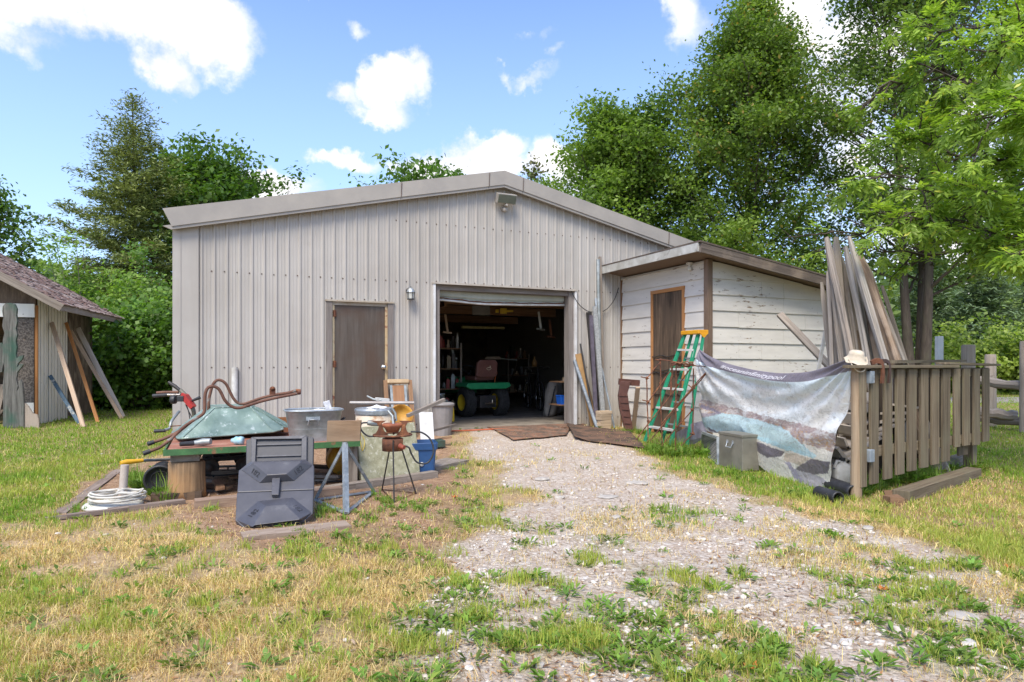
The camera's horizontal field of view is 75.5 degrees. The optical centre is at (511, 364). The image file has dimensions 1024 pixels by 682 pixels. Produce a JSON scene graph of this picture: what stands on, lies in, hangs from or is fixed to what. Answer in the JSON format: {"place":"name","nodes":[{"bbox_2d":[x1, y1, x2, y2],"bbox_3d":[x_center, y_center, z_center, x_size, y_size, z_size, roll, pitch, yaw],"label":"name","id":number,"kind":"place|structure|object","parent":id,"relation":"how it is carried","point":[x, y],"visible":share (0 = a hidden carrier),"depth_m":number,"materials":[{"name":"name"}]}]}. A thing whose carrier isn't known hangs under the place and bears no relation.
{"place":"outdoors","nodes":[
{"label":"outdoors","id":0,"kind":"place"},
{"bbox_2d":[0,389,1023,681],"bbox_3d":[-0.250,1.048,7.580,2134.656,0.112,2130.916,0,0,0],"label":"ground","id":1,"kind":"structure","parent":0,"point":[480,441],"depth_m":3.87,"materials":[{"name":"gravel"}]},
{"bbox_2d":[0,303,39,427],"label":"wooden cactus","id":2,"kind":"object","parent":1,"relation":"on","point":[17,411],"visible":0.91,"depth_m":11.31,"materials":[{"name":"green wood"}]},
{"bbox_2d":[0,174,59,275],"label":"maple tree","id":3,"kind":"object","parent":1,"relation":"on","point":[10,208],"visible":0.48,"depth_m":19.16,"materials":[{"name":"green plant"}]},
{"bbox_2d":[0,253,124,423],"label":"garden shed","id":4,"kind":"structure","parent":1,"relation":"on","point":[41,302],"depth_m":12.46,"materials":[{"name":"grey wood"}]},
{"bbox_2d":[50,322,85,426],"bbox_3d":[-8.082,0.141,12.001,1.808,1.936,0.079,0,0,40],"label":"leaning board","id":5,"kind":"object","parent":1,"relation":"on","point":[68,377],"visible":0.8,"depth_m":11.95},
{"bbox_2d":[64,322,99,422],"bbox_3d":[-8.365,0.117,12.843,1.562,1.969,0.064,0,0,37],"label":"leaning board","id":6,"kind":"object","parent":1,"relation":"on","point":[93,408],"visible":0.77,"depth_m":12.80,"materials":[{"name":"orange wood"}]},
{"bbox_2d":[51,469,119,513],"bbox_3d":[-3.701,1.088,5.847,0.095,0.021,2.184,0,0,-21],"label":"edging timber","id":7,"kind":"object","parent":1,"relation":"on","point":[98,484],"visible":0.77,"depth_m":5.70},
{"bbox_2d":[25,222,159,338],"bbox_3d":[-12.270,-1.426,19.023,4.649,5.083,4.282,0,0,0],"label":"lilac bush","id":8,"kind":"object","parent":1,"relation":"on","point":[83,286],"visible":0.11,"depth_m":18.84,"materials":[{"name":"green plant"}]},
{"bbox_2d":[71,330,123,418],"bbox_3d":[-8.433,0.191,13.403,1.329,1.824,0.062,0,0,14],"label":"leaning board","id":9,"kind":"object","parent":1,"relation":"on","point":[97,376],"visible":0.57,"depth_m":13.38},
{"bbox_2d":[76,327,125,416],"bbox_3d":[-8.601,0.152,13.805,1.255,1.910,0.072,0,0,15],"label":"leaning board","id":10,"kind":"object","parent":1,"relation":"on","point":[93,359],"visible":0.77,"depth_m":13.81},
{"bbox_2d":[25,88,198,309],"bbox_3d":[-13.561,-4.265,23.468,8.036,11.108,8.246,0,0,0],"label":"spruce tree","id":11,"kind":"object","parent":1,"relation":"on","point":[135,221],"visible":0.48,"depth_m":22.87,"materials":[{"name":"green plant"}]},
{"bbox_2d":[81,464,143,510],"bbox_3d":[-3.083,0.940,5.107,0.416,0.302,0.416,0,0,0],"label":"umbrella base","id":12,"kind":"object","parent":1,"relation":"on","point":[124,473],"visible":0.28,"depth_m":5.11,"materials":[{"name":"plastic"}]},
{"bbox_2d":[87,488,146,503],"bbox_3d":[-3.053,1.004,5.106,0.402,0.087,0.404,0,0,0],"label":"garden hose","id":13,"kind":"object","parent":12,"relation":"on","point":[132,493],"visible":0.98,"depth_m":5.02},
{"bbox_2d":[45,498,185,520],"bbox_3d":[-2.917,1.076,4.901,0.898,0.049,0.083,0,0,-40],"label":"edging timber","id":14,"kind":"object","parent":1,"relation":"on","point":[173,502],"visible":0.88,"depth_m":4.91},
{"bbox_2d":[92,297,139,407],"bbox_3d":[-10.382,-0.322,16.461,3.263,2.853,3.190,0,0,0],"label":"grape vine","id":15,"kind":"object","parent":1,"relation":"on","point":[98,403],"visible":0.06,"depth_m":16.14,"materials":[{"name":"green plant"}]},
{"bbox_2d":[88,286,171,409],"bbox_3d":[-9.226,-0.382,16.137,3.645,2.993,3.506,0,0,-35],"label":"bush","id":16,"kind":"object","parent":1,"relation":"on","point":[139,376],"visible":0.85,"depth_m":15.56,"materials":[{"name":"green plant"}]},
{"bbox_2d":[91,238,171,404],"bbox_3d":[-9.672,-1.082,17.594,3.941,4.364,4.257,0,0,0],"label":"lilac bush","id":17,"kind":"object","parent":1,"relation":"on","point":[152,293],"visible":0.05,"depth_m":16.92,"materials":[{"name":"green plant"}]},
{"bbox_2d":[143,461,168,492],"bbox_3d":[-2.987,0.961,5.642,0.256,0.259,0.255,0,0,-18],"label":"black planter","id":18,"kind":"object","parent":1,"relation":"on","point":[152,473],"visible":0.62,"depth_m":5.55,"materials":[{"name":"plastic"}]},
{"bbox_2d":[150,490,201,501],"bbox_3d":[-2.724,1.069,5.374,0.370,0.076,0.105,0,0,-21],"label":"edging timber","id":19,"kind":"object","parent":1,"relation":"on","point":[189,495],"visible":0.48,"depth_m":5.33,"materials":[{"name":"brown wood"}]},
{"bbox_2d":[168,459,205,498],"bbox_3d":[-2.696,0.941,5.476,0.294,0.297,0.293,0,0,0],"label":"log stump","id":20,"kind":"object","parent":1,"relation":"on","point":[188,476],"visible":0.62,"depth_m":5.37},
{"bbox_2d":[152,381,245,476],"bbox_3d":[-3.032,0.623,6.701,1.679,0.912,1.028,0,0,0],"label":"snow blower","id":21,"kind":"object","parent":1,"relation":"on","point":[213,460],"visible":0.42,"depth_m":6.84,"materials":[{"name":"metal"}]},
{"bbox_2d":[96,124,314,314],"bbox_3d":[-12.058,-4.106,27.041,8.714,10.379,9.300,0,0,0],"label":"maple tree","id":22,"kind":"object","parent":1,"relation":"on","point":[219,178],"visible":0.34,"depth_m":25.44,"materials":[{"name":"green plant"}]},
{"bbox_2d":[163,432,359,481],"bbox_3d":[-2.323,0.877,6.150,1.560,0.404,1.264,0,0,-24],"label":"work table","id":23,"kind":"object","parent":1,"relation":"on","point":[222,445],"visible":0.46,"depth_m":5.76,"materials":[{"name":"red wood"}]},
{"bbox_2d":[142,379,300,455],"bbox_3d":[-2.761,0.444,6.238,1.335,0.635,0.831,0,0,-33],"label":"wheelbarrow","id":24,"kind":"object","parent":23,"relation":"on","point":[227,418],"visible":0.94,"depth_m":6.09,"materials":[{"name":"green metal"}]},
{"bbox_2d":[283,407,344,441],"bbox_3d":[-1.789,0.537,5.999,0.541,0.281,0.409,0,0,-24],"label":"galvanized tub","id":25,"kind":"object","parent":23,"relation":"on","point":[311,422],"visible":0.77,"depth_m":5.84,"materials":[{"name":"metal"}]},
{"bbox_2d":[194,485,342,508],"bbox_3d":[-1.931,1.065,5.312,1.123,0.080,0.116,0,0,-28],"label":"edging timber","id":26,"kind":"object","parent":1,"relation":"on","point":[224,501],"visible":0.26,"depth_m":5.12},
{"bbox_2d":[235,435,313,526],"bbox_3d":[-1.708,0.837,4.787,0.530,0.584,0.745,0,0,-16],"label":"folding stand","id":27,"kind":"object","parent":1,"relation":"on","point":[276,481],"visible":1,"depth_m":4.76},
{"bbox_2d":[240,520,350,540],"bbox_3d":[-1.400,1.081,4.301,0.670,0.045,0.165,0,0,-29],"label":"edging timber","id":28,"kind":"object","parent":1,"relation":"on","point":[271,533],"visible":0.79,"depth_m":4.25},
{"bbox_2d":[325,448,341,475],"bbox_3d":[-1.648,0.910,6.590,0.378,0.349,0.350,0,0,-24],"label":"yellow drum","id":29,"kind":"object","parent":1,"relation":"on","point":[331,454],"visible":0.26,"depth_m":6.40,"materials":[{"name":"paint"}]},
{"bbox_2d":[314,442,375,514],"bbox_3d":[-1.375,0.857,5.238,0.427,0.487,0.849,0,0,0],"label":"pipe stand","id":30,"kind":"object","parent":1,"relation":"on","point":[345,449],"visible":0.84,"depth_m":5.23,"materials":[{"name":"grey metal"}]},
{"bbox_2d":[326,420,361,441],"bbox_3d":[-1.346,0.528,5.301,0.270,0.167,0.073,0,0,-9],"label":"wood block","id":31,"kind":"object","parent":30,"relation":"on","point":[342,430],"depth_m":5.27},
{"bbox_2d":[354,407,393,426],"bbox_3d":[-1.375,0.762,6.620,0.396,0.668,0.396,0,0,0],"label":"tub","id":32,"kind":"object","parent":1,"relation":"on","point":[363,414],"visible":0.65,"depth_m":6.45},
{"bbox_2d":[350,401,414,404],"bbox_3d":[-1.276,0.372,6.500,0.628,0.035,0.033,0,0,-4],"label":"steel pipe","id":33,"kind":"object","parent":32,"relation":"on","point":[382,402],"visible":1,"depth_m":6.49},
{"bbox_2d":[390,405,413,422],"bbox_3d":[-1.112,0.509,6.612,0.247,0.232,0.136,0,0,-22],"label":"orange pan","id":34,"kind":"object","parent":32,"relation":"on","point":[402,411],"visible":0.56,"depth_m":6.65,"materials":[{"name":"plastic"}]},
{"bbox_2d":[314,470,437,490],"bbox_3d":[-1.204,1.068,5.994,1.272,0.078,0.105,0,0,-44],"label":"edging timber","id":35,"kind":"object","parent":1,"relation":"on","point":[399,479],"visible":0.62,"depth_m":6.04,"materials":[{"name":"brown wood"}]},
{"bbox_2d":[357,422,419,480],"bbox_3d":[-1.173,0.831,6.276,0.641,0.542,0.142,0,0,-41],"label":"stone slab","id":36,"kind":"object","parent":1,"relation":"on","point":[372,458],"depth_m":6.20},
{"bbox_2d":[361,410,433,502],"bbox_3d":[-0.967,0.734,5.461,0.566,0.724,0.361,0,0,28],"label":"propane burner","id":37,"kind":"object","parent":1,"relation":"on","point":[392,444],"visible":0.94,"depth_m":5.42,"materials":[{"name":"metal"}]},
{"bbox_2d":[383,379,415,429],"bbox_3d":[-1.639,0.639,9.632,0.477,0.861,0.420,0,0,-24],"label":"mechanics creeper","id":38,"kind":"object","parent":1,"relation":"on","point":[398,392],"visible":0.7,"depth_m":9.73,"materials":[{"name":"brown wood"}]},
{"bbox_2d":[340,144,468,186],"bbox_3d":[-4.365,-5.280,34.026,8.271,12.726,9.088,0,0,0],"label":"maple tree","id":39,"kind":"object","parent":1,"relation":"on","point":[415,175],"visible":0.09,"depth_m":32.80,"materials":[{"name":"green plant"}]},
{"bbox_2d":[412,439,437,471],"bbox_3d":[-0.900,0.928,6.620,0.283,0.330,0.338,0,0,-14],"label":"recycling bin","id":40,"kind":"object","parent":1,"relation":"on","point":[423,447],"visible":0.49,"depth_m":6.49,"materials":[{"name":"blue plastic"}]},
{"bbox_2d":[419,412,433,438],"bbox_3d":[-1.085,0.844,8.424,0.197,0.491,0.161,0,0,-25],"label":"tin sheet","id":41,"kind":"object","parent":1,"relation":"on","point":[426,422],"visible":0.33,"depth_m":8.44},
{"bbox_2d":[163,171,693,446],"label":"metal building","id":42,"kind":"structure","parent":1,"relation":"on","point":[306,293],"depth_m":9.89,"materials":[{"name":"metal"}]},
{"bbox_2d":[333,305,385,419],"bbox_3d":[-2.231,0.092,9.690,0.775,1.916,0.109,0,0,-24],"label":"door","id":43,"kind":"structure","parent":42,"relation":"in","point":[359,366],"depth_m":9.70,"materials":[{"name":"wood"}]},
{"bbox_2d":[445,360,510,416],"bbox_3d":[-0.855,0.461,13.546,0.992,1.125,1.650,0,0,-31],"label":"lawn tractor","id":44,"kind":"object","parent":42,"relation":"on","point":[470,402],"visible":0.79,"depth_m":12.95,"materials":[{"name":"metal"}]},
{"bbox_2d":[440,291,563,305],"bbox_3d":[-0.145,-1.085,10.807,2.260,0.240,0.052,0,0,-24],"label":"overhead door","id":45,"kind":"structure","parent":42,"relation":"in","point":[449,296],"depth_m":10.78,"materials":[{"name":"paint"}]},
{"bbox_2d":[495,192,516,211],"bbox_3d":[-0.105,-2.590,10.548,0.330,0.291,0.201,0,0,-24],"label":"floodlight","id":46,"kind":"object","parent":42,"relation":"attached to","point":[506,199],"visible":1,"depth_m":10.49,"materials":[{"name":"metal"}]},
{"bbox_2d":[523,366,548,410],"bbox_3d":[0.436,0.524,15.085,0.550,1.005,1.620,0,0,-28],"label":"bicycle","id":47,"kind":"object","parent":42,"relation":"on","point":[536,386],"visible":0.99,"depth_m":14.91,"materials":[{"name":"metal"}]},
{"bbox_2d":[543,382,558,416],"bbox_3d":[0.775,0.666,13.086,0.314,0.698,0.320,0,0,0],"label":"tire","id":48,"kind":"object","parent":42,"relation":"on","point":[551,390],"visible":0.86,"depth_m":13.00,"materials":[{"name":"black rubber"}]},
{"bbox_2d":[432,402,454,435],"bbox_3d":[-1.030,0.802,9.777,0.360,0.485,0.360,0,0,0],"label":"dustbin","id":49,"kind":"object","parent":1,"relation":"on","point":[442,414],"visible":0.79,"depth_m":9.65,"materials":[{"name":"grey plastic"}]},
{"bbox_2d":[435,458,468,470],"bbox_3d":[-0.761,1.073,7.128,0.305,0.056,0.622,0,0,30],"label":"edging timber","id":50,"kind":"object","parent":1,"relation":"on","point":[441,464],"visible":0.62,"depth_m":7.11,"materials":[{"name":"grey wood"}]},
{"bbox_2d":[0,419,1023,681],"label":"dry grass","id":51,"kind":"structure","parent":1,"relation":"on","point":[132,639],"depth_m":3.21,"materials":[{"name":"plant"}]},
{"bbox_2d":[0,390,1023,681],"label":"grass","id":52,"kind":"structure","parent":1,"relation":"on","point":[978,536],"depth_m":3.63,"materials":[{"name":"plant"}]},
{"bbox_2d":[0,430,1023,681],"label":"weeds","id":53,"kind":"object","parent":1,"relation":"on","point":[658,652],"visible":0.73,"depth_m":2.70,"materials":[{"name":"green plant"}]},
{"bbox_2d":[0,432,1023,681],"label":"weeds","id":54,"kind":"object","parent":1,"relation":"on","point":[594,600],"visible":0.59,"depth_m":2.98,"materials":[{"name":"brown plant"}]},
{"bbox_2d":[6,251,1023,341],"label":"wood","id":55,"kind":"object","parent":1,"relation":"on","point":[894,304],"visible":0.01,"depth_m":44.09,"materials":[{"name":"green plant"}]},
{"bbox_2d":[8,430,1023,681],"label":"gravel","id":56,"kind":"structure","parent":1,"relation":"on","point":[724,596],"depth_m":3.21,"materials":[{"name":"gravel"}]},
{"bbox_2d":[67,423,979,544],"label":"tall grass","id":57,"kind":"structure","parent":1,"relation":"on","point":[131,474],"depth_m":5.99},
{"bbox_2d":[487,424,569,439],"bbox_3d":[0.566,1.029,10.515,1.734,0.069,2.047,0,0,-16],"label":"door mat","id":58,"kind":"object","parent":1,"relation":"on","point":[528,431],"depth_m":10.16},
{"bbox_2d":[69,426,990,543],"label":"weed clumps","id":59,"kind":"object","parent":1,"relation":"on","point":[705,452],"visible":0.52,"depth_m":6.04,"materials":[{"name":"green plant"}]},
{"bbox_2d":[520,152,548,182],"bbox_3d":[0.961,-4.276,29.959,2.498,10.717,2.488,0,0,41],"label":"thin tree","id":60,"kind":"object","parent":1,"relation":"on","point":[533,174],"visible":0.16,"depth_m":29.98,"materials":[{"name":"green plant"}]},
{"bbox_2d":[575,353,593,426],"bbox_3d":[1.247,0.430,11.103,0.372,1.260,0.093,0,0,21],"label":"leaning board","id":61,"kind":"object","parent":1,"relation":"on","point":[579,362],"visible":0.57,"depth_m":11.11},
{"bbox_2d":[573,360,597,426],"bbox_3d":[1.226,0.485,10.978,0.500,1.153,0.059,0,0,37],"label":"plastic pipe","id":62,"kind":"object","parent":1,"relation":"on","point":[585,393],"visible":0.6,"depth_m":10.96,"materials":[{"name":"white plastic"}]},
{"bbox_2d":[589,315,597,426],"bbox_3d":[1.364,0.105,11.035,0.066,1.898,0.376,0,0,-9],"label":"steel bar","id":63,"kind":"object","parent":1,"relation":"on","point":[594,387],"visible":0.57,"depth_m":11.04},
{"bbox_2d":[592,306,604,410],"bbox_3d":[1.466,0.028,11.114,0.079,2.050,0.267,0,0,-35],"label":"steel channel","id":64,"kind":"object","parent":1,"relation":"on","point":[598,359],"visible":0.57,"depth_m":11.11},
{"bbox_2d":[596,259,601,410],"bbox_3d":[1.485,-0.379,11.227,0.064,2.862,0.238,0,0,-10],"label":"steel pipe","id":65,"kind":"object","parent":1,"relation":"on","point":[598,289],"visible":0.58,"depth_m":11.25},
{"bbox_2d":[598,256,604,399],"bbox_3d":[1.531,-0.404,11.264,0.046,2.911,0.209,0,0,-14],"label":"wood pole","id":66,"kind":"object","parent":1,"relation":"on","point":[601,299],"visible":0.57,"depth_m":11.27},
{"bbox_2d":[567,423,643,447],"bbox_3d":[1.387,1.021,9.791,0.969,0.112,2.536,0,0,0],"label":"door mat","id":67,"kind":"object","parent":1,"relation":"on","point":[587,433],"depth_m":9.78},
{"bbox_2d":[528,86,719,240],"bbox_3d":[3.809,-4.146,23.403,6.820,10.459,7.491,0,0,0],"label":"maple tree","id":68,"kind":"object","parent":1,"relation":"on","point":[614,159],"visible":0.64,"depth_m":21.56,"materials":[{"name":"green plant"}]},
{"bbox_2d":[618,378,639,429],"bbox_3d":[1.882,0.625,10.609,0.359,0.820,0.127,0,0,0],"label":"brown bracket frame","id":69,"kind":"object","parent":1,"relation":"on","point":[623,400],"visible":0.96,"depth_m":10.56,"materials":[{"name":"paint"}]},
{"bbox_2d":[636,358,705,449],"bbox_3d":[2.059,0.494,8.321,0.926,1.168,0.555,0,0,19],"label":"rebar trellis","id":70,"kind":"object","parent":1,"relation":"on","point":[681,400],"visible":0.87,"depth_m":8.21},
{"bbox_2d":[643,330,707,446],"bbox_3d":[2.315,0.299,9.016,0.674,1.555,0.854,0,0,-24],"label":"step ladder","id":71,"kind":"object","parent":1,"relation":"on","point":[697,333],"visible":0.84,"depth_m":9.02,"materials":[{"name":"green plastic"}]},
{"bbox_2d":[701,432,718,464],"bbox_3d":[2.344,0.962,7.758,0.115,0.293,1.240,0,0,6],"label":"metal grate","id":72,"kind":"object","parent":1,"relation":"on","point":[711,440],"visible":0.63,"depth_m":7.76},
{"bbox_2d":[602,240,826,436],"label":"siding shed","id":73,"kind":"structure","parent":1,"relation":"on","point":[734,302],"depth_m":10.07,"materials":[{"name":"white paint"}]},
{"bbox_2d":[653,290,681,431],"bbox_3d":[2.451,-0.052,10.372,0.030,2.183,0.729,0,0,-24],"label":"shed door","id":74,"kind":"structure","parent":73,"relation":"in","point":[667,306],"depth_m":10.39,"materials":[{"name":"brown wood"}]},
{"bbox_2d":[718,431,758,470],"bbox_3d":[2.371,0.898,6.946,0.236,0.370,0.422,0,0,-16],"label":"steel box","id":75,"kind":"object","parent":1,"relation":"on","point":[738,448],"visible":0.99,"depth_m":6.79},
{"bbox_2d":[634,0,882,284],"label":"maple tree","id":76,"kind":"object","parent":1,"relation":"on","point":[744,69],"visible":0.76,"depth_m":19.68,"materials":[{"name":"green plant"}]},
{"bbox_2d":[777,312,828,366],"bbox_3d":[3.881,-0.177,8.463,0.098,1.086,1.162,0,0,-28],"label":"leaning plank","id":77,"kind":"object","parent":1,"relation":"on","point":[798,333],"visible":0.57,"depth_m":8.62,"materials":[{"name":"brown wood"}]},
{"bbox_2d":[820,282,829,365],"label":"split rail","id":78,"kind":"object","parent":1,"relation":"on","point":[824,312],"visible":0.36,"depth_m":7.60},
{"bbox_2d":[813,486,843,503],"bbox_3d":[2.545,1.047,5.319,0.105,0.106,0.271,0,0,-7],"label":"drain pipe","id":79,"kind":"object","parent":1,"relation":"on","point":[831,494],"visible":0.75,"depth_m":5.27,"materials":[{"name":"black plastic"}]},
{"bbox_2d":[826,271,837,435],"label":"split rail","id":80,"kind":"object","parent":1,"relation":"on","point":[830,326],"visible":0.41,"depth_m":7.25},
{"bbox_2d":[822,477,853,498],"bbox_3d":[2.770,1.036,5.645,0.132,0.128,0.589,0,0,0],"label":"drain pipe","id":81,"kind":"object","parent":1,"relation":"on","point":[842,487],"visible":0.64,"depth_m":5.50,"materials":[{"name":"black plastic"}]},
{"bbox_2d":[827,262,850,425],"bbox_3d":[3.459,-0.048,6.912,0.077,2.276,0.710,0,0,-2],"label":"split rail","id":82,"kind":"object","parent":1,"relation":"on","point":[839,346],"visible":0.41,"depth_m":7.00,"materials":[{"name":"grey wood"}]},
{"bbox_2d":[831,457,849,482],"bbox_3d":[2.897,0.948,5.800,0.177,0.265,0.120,0,0,0],"label":"white jug","id":83,"kind":"object","parent":1,"relation":"on","point":[840,469],"visible":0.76,"depth_m":5.75,"materials":[{"name":"plastic"}]},
{"bbox_2d":[833,237,850,461],"bbox_3d":[3.528,-0.169,7.058,0.144,2.526,0.719,0,0,21],"label":"split rail","id":84,"kind":"object","parent":1,"relation":"on","point":[837,252],"visible":0.2,"depth_m":7.28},
{"bbox_2d":[824,236,867,416],"bbox_3d":[3.491,-0.144,6.796,0.116,2.473,0.721,0,0,-20],"label":"split rail","id":85,"kind":"object","parent":1,"relation":"on","point":[832,264],"visible":0.55,"depth_m":6.93,"materials":[{"name":"grey wood"}]},
{"bbox_2d":[842,257,858,349],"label":"split rail","id":86,"kind":"object","parent":1,"relation":"on","point":[850,312],"visible":0.34,"depth_m":7.23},
{"bbox_2d":[850,363,861,498],"bbox_3d":[2.800,0.505,5.380,0.090,1.150,0.092,0,0,0],"label":"fence post","id":87,"kind":"object","parent":1,"relation":"on","point":[856,489],"visible":0.77,"depth_m":5.35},
{"bbox_2d":[676,349,851,487],"bbox_3d":[2.510,0.460,7.255,0.121,1.326,3.837,0,0,-7],"label":"vinyl banner","id":88,"kind":"object","parent":87,"relation":"hanging from","point":[792,421],"visible":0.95,"depth_m":6.37,"materials":[{"name":"plastic"}]},
{"bbox_2d":[843,350,867,371],"bbox_3d":[2.800,-0.033,5.385,0.186,0.184,0.181,0,0,0],"label":"bucket hat","id":89,"kind":"object","parent":87,"relation":"on","point":[857,357],"visible":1,"depth_m":5.33,"materials":[{"name":"fabric"}]},
{"bbox_2d":[843,362,1000,487],"bbox_3d":[3.850,0.482,6.063,2.738,1.016,0.145,0,0,-34],"label":"board fence","id":90,"kind":"object","parent":87,"relation":"attached to","point":[961,438],"visible":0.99,"depth_m":5.88,"materials":[{"name":"brown wood"}]},
{"bbox_2d":[870,358,890,382],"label":"leather straps","id":91,"kind":"object","parent":90,"relation":"hanging from","point":[878,361],"visible":0.98,"depth_m":5.44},
{"bbox_2d":[843,246,892,472],"bbox_3d":[3.701,-0.106,6.891,0.098,2.391,0.701,0,0,-11],"label":"split rail","id":92,"kind":"object","parent":1,"relation":"on","point":[854,291],"visible":0.56,"depth_m":7.02,"materials":[{"name":"wood"}]},
{"bbox_2d":[831,392,918,467],"bbox_3d":[3.342,0.611,6.281,1.274,0.691,0.561,0,0,-30],"label":"plastic heap","id":93,"kind":"object","parent":1,"relation":"on","point":[843,442],"visible":0.2,"depth_m":6.15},
{"bbox_2d":[847,236,916,470],"bbox_3d":[3.743,-0.136,6.681,0.108,2.454,0.749,0,0,-26],"label":"split rail","id":94,"kind":"object","parent":1,"relation":"on","point":[869,306],"visible":0.57,"depth_m":6.80,"materials":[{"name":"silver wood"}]},
{"bbox_2d":[880,285,908,364],"bbox_3d":[4.377,0.086,7.264,0.087,2.009,0.760,0,0,-22],"label":"split rail","id":95,"kind":"object","parent":1,"relation":"on","point":[889,310],"visible":0.42,"depth_m":7.45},
{"bbox_2d":[773,0,1023,364],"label":"maple tree","id":96,"kind":"object","parent":1,"relation":"on","point":[887,10],"visible":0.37,"depth_m":19.18,"materials":[{"name":"green plant"}]},
{"bbox_2d":[859,256,941,472],"bbox_3d":[3.944,-0.033,6.779,0.183,2.284,0.874,0,0,-33],"label":"split rail","id":97,"kind":"object","parent":1,"relation":"on","point":[893,353],"visible":0.38,"depth_m":6.85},
{"bbox_2d":[783,0,1023,301],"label":"ash tree","id":98,"kind":"object","parent":1,"relation":"on","point":[999,208],"visible":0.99,"depth_m":6.94,"materials":[{"name":"green plant"}]},
{"bbox_2d":[868,377,940,479],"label":"dark boards","id":99,"kind":"object","parent":1,"relation":"on","point":[880,418],"visible":0.02,"depth_m":6.32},
{"bbox_2d":[881,299,950,471],"bbox_3d":[4.165,0.134,6.911,0.093,1.918,0.887,0,0,-20],"label":"split rail","id":100,"kind":"object","parent":1,"relation":"on","point":[902,356],"visible":0.29,"depth_m":7.00,"materials":[{"name":"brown wood"}]},
{"bbox_2d":[891,245,965,347],"bbox_3d":[20.928,-2.794,32.866,4.702,7.767,4.661,0,0,-43],"label":"pine tree","id":101,"kind":"object","parent":1,"relation":"on","point":[938,315],"visible":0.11,"depth_m":32.55,"materials":[{"name":"green plant"}]},
{"bbox_2d":[913,316,1014,392],"bbox_3d":[17.036,-0.476,25.740,4.862,3.231,4.762,0,0,0],"label":"bush","id":102,"kind":"object","parent":1,"relation":"on","point":[956,340],"visible":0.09,"depth_m":25.25,"materials":[{"name":"green plant"}]},
{"bbox_2d":[961,345,975,367],"bbox_3d":[6.214,0.402,9.000,0.177,1.356,0.181,0,0,0],"label":"fence post","id":103,"kind":"object","parent":1,"relation":"on","point":[968,353],"visible":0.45,"depth_m":8.94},
{"bbox_2d":[963,376,976,466],"bbox_3d":[4.693,0.560,6.772,0.090,1.040,0.090,0,0,-34],"label":"fence post","id":104,"kind":"object","parent":1,"relation":"on","point":[972,450],"visible":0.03,"depth_m":6.73,"materials":[{"name":"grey wood"}]},
{"bbox_2d":[934,307,1023,394],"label":"bush","id":105,"kind":"object","parent":1,"relation":"on","point":[1005,373],"visible":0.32,"depth_m":24.45,"materials":[{"name":"green plant"}]},
{"bbox_2d":[937,252,1023,352],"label":"pine tree","id":106,"kind":"object","parent":1,"relation":"on","point":[987,299],"visible":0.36,"depth_m":29.57,"materials":[{"name":"green plant"}]},
{"bbox_2d":[984,354,996,426],"bbox_3d":[8.398,0.446,11.600,0.185,1.267,0.190,0,0,0],"label":"fence post","id":107,"kind":"object","parent":1,"relation":"on","point":[990,358],"visible":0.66,"depth_m":11.52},
{"bbox_2d":[980,407,1017,419],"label":"fence rail","id":108,"kind":"object","parent":107,"relation":"attached to","point":[1000,414],"visible":0.69,"depth_m":11.02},
{"bbox_2d":[996,326,1020,379],"bbox_3d":[20.022,-0.615,23.977,4.976,3.501,4.597,0,0,0],"label":"bush","id":109,"kind":"object","parent":1,"relation":"on","point":[1015,362],"visible":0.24,"depth_m":23.80,"materials":[{"name":"green plant"}]},
{"bbox_2d":[1019,341,1023,432],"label":"fence post","id":110,"kind":"object","parent":1,"relation":"on","point":[1021,386],"visible":0.94,"depth_m":10.58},
{"bbox_2d":[980,377,1018,389],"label":"fence rail","id":111,"kind":"object","parent":110,"relation":"attached to","point":[1000,383],"visible":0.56,"depth_m":10.89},
{"bbox_2d":[0,0,1023,309],"label":"sky","id":112,"kind":"structure","parent":0,"point":[322,85],"materials":[{"name":"blue"}]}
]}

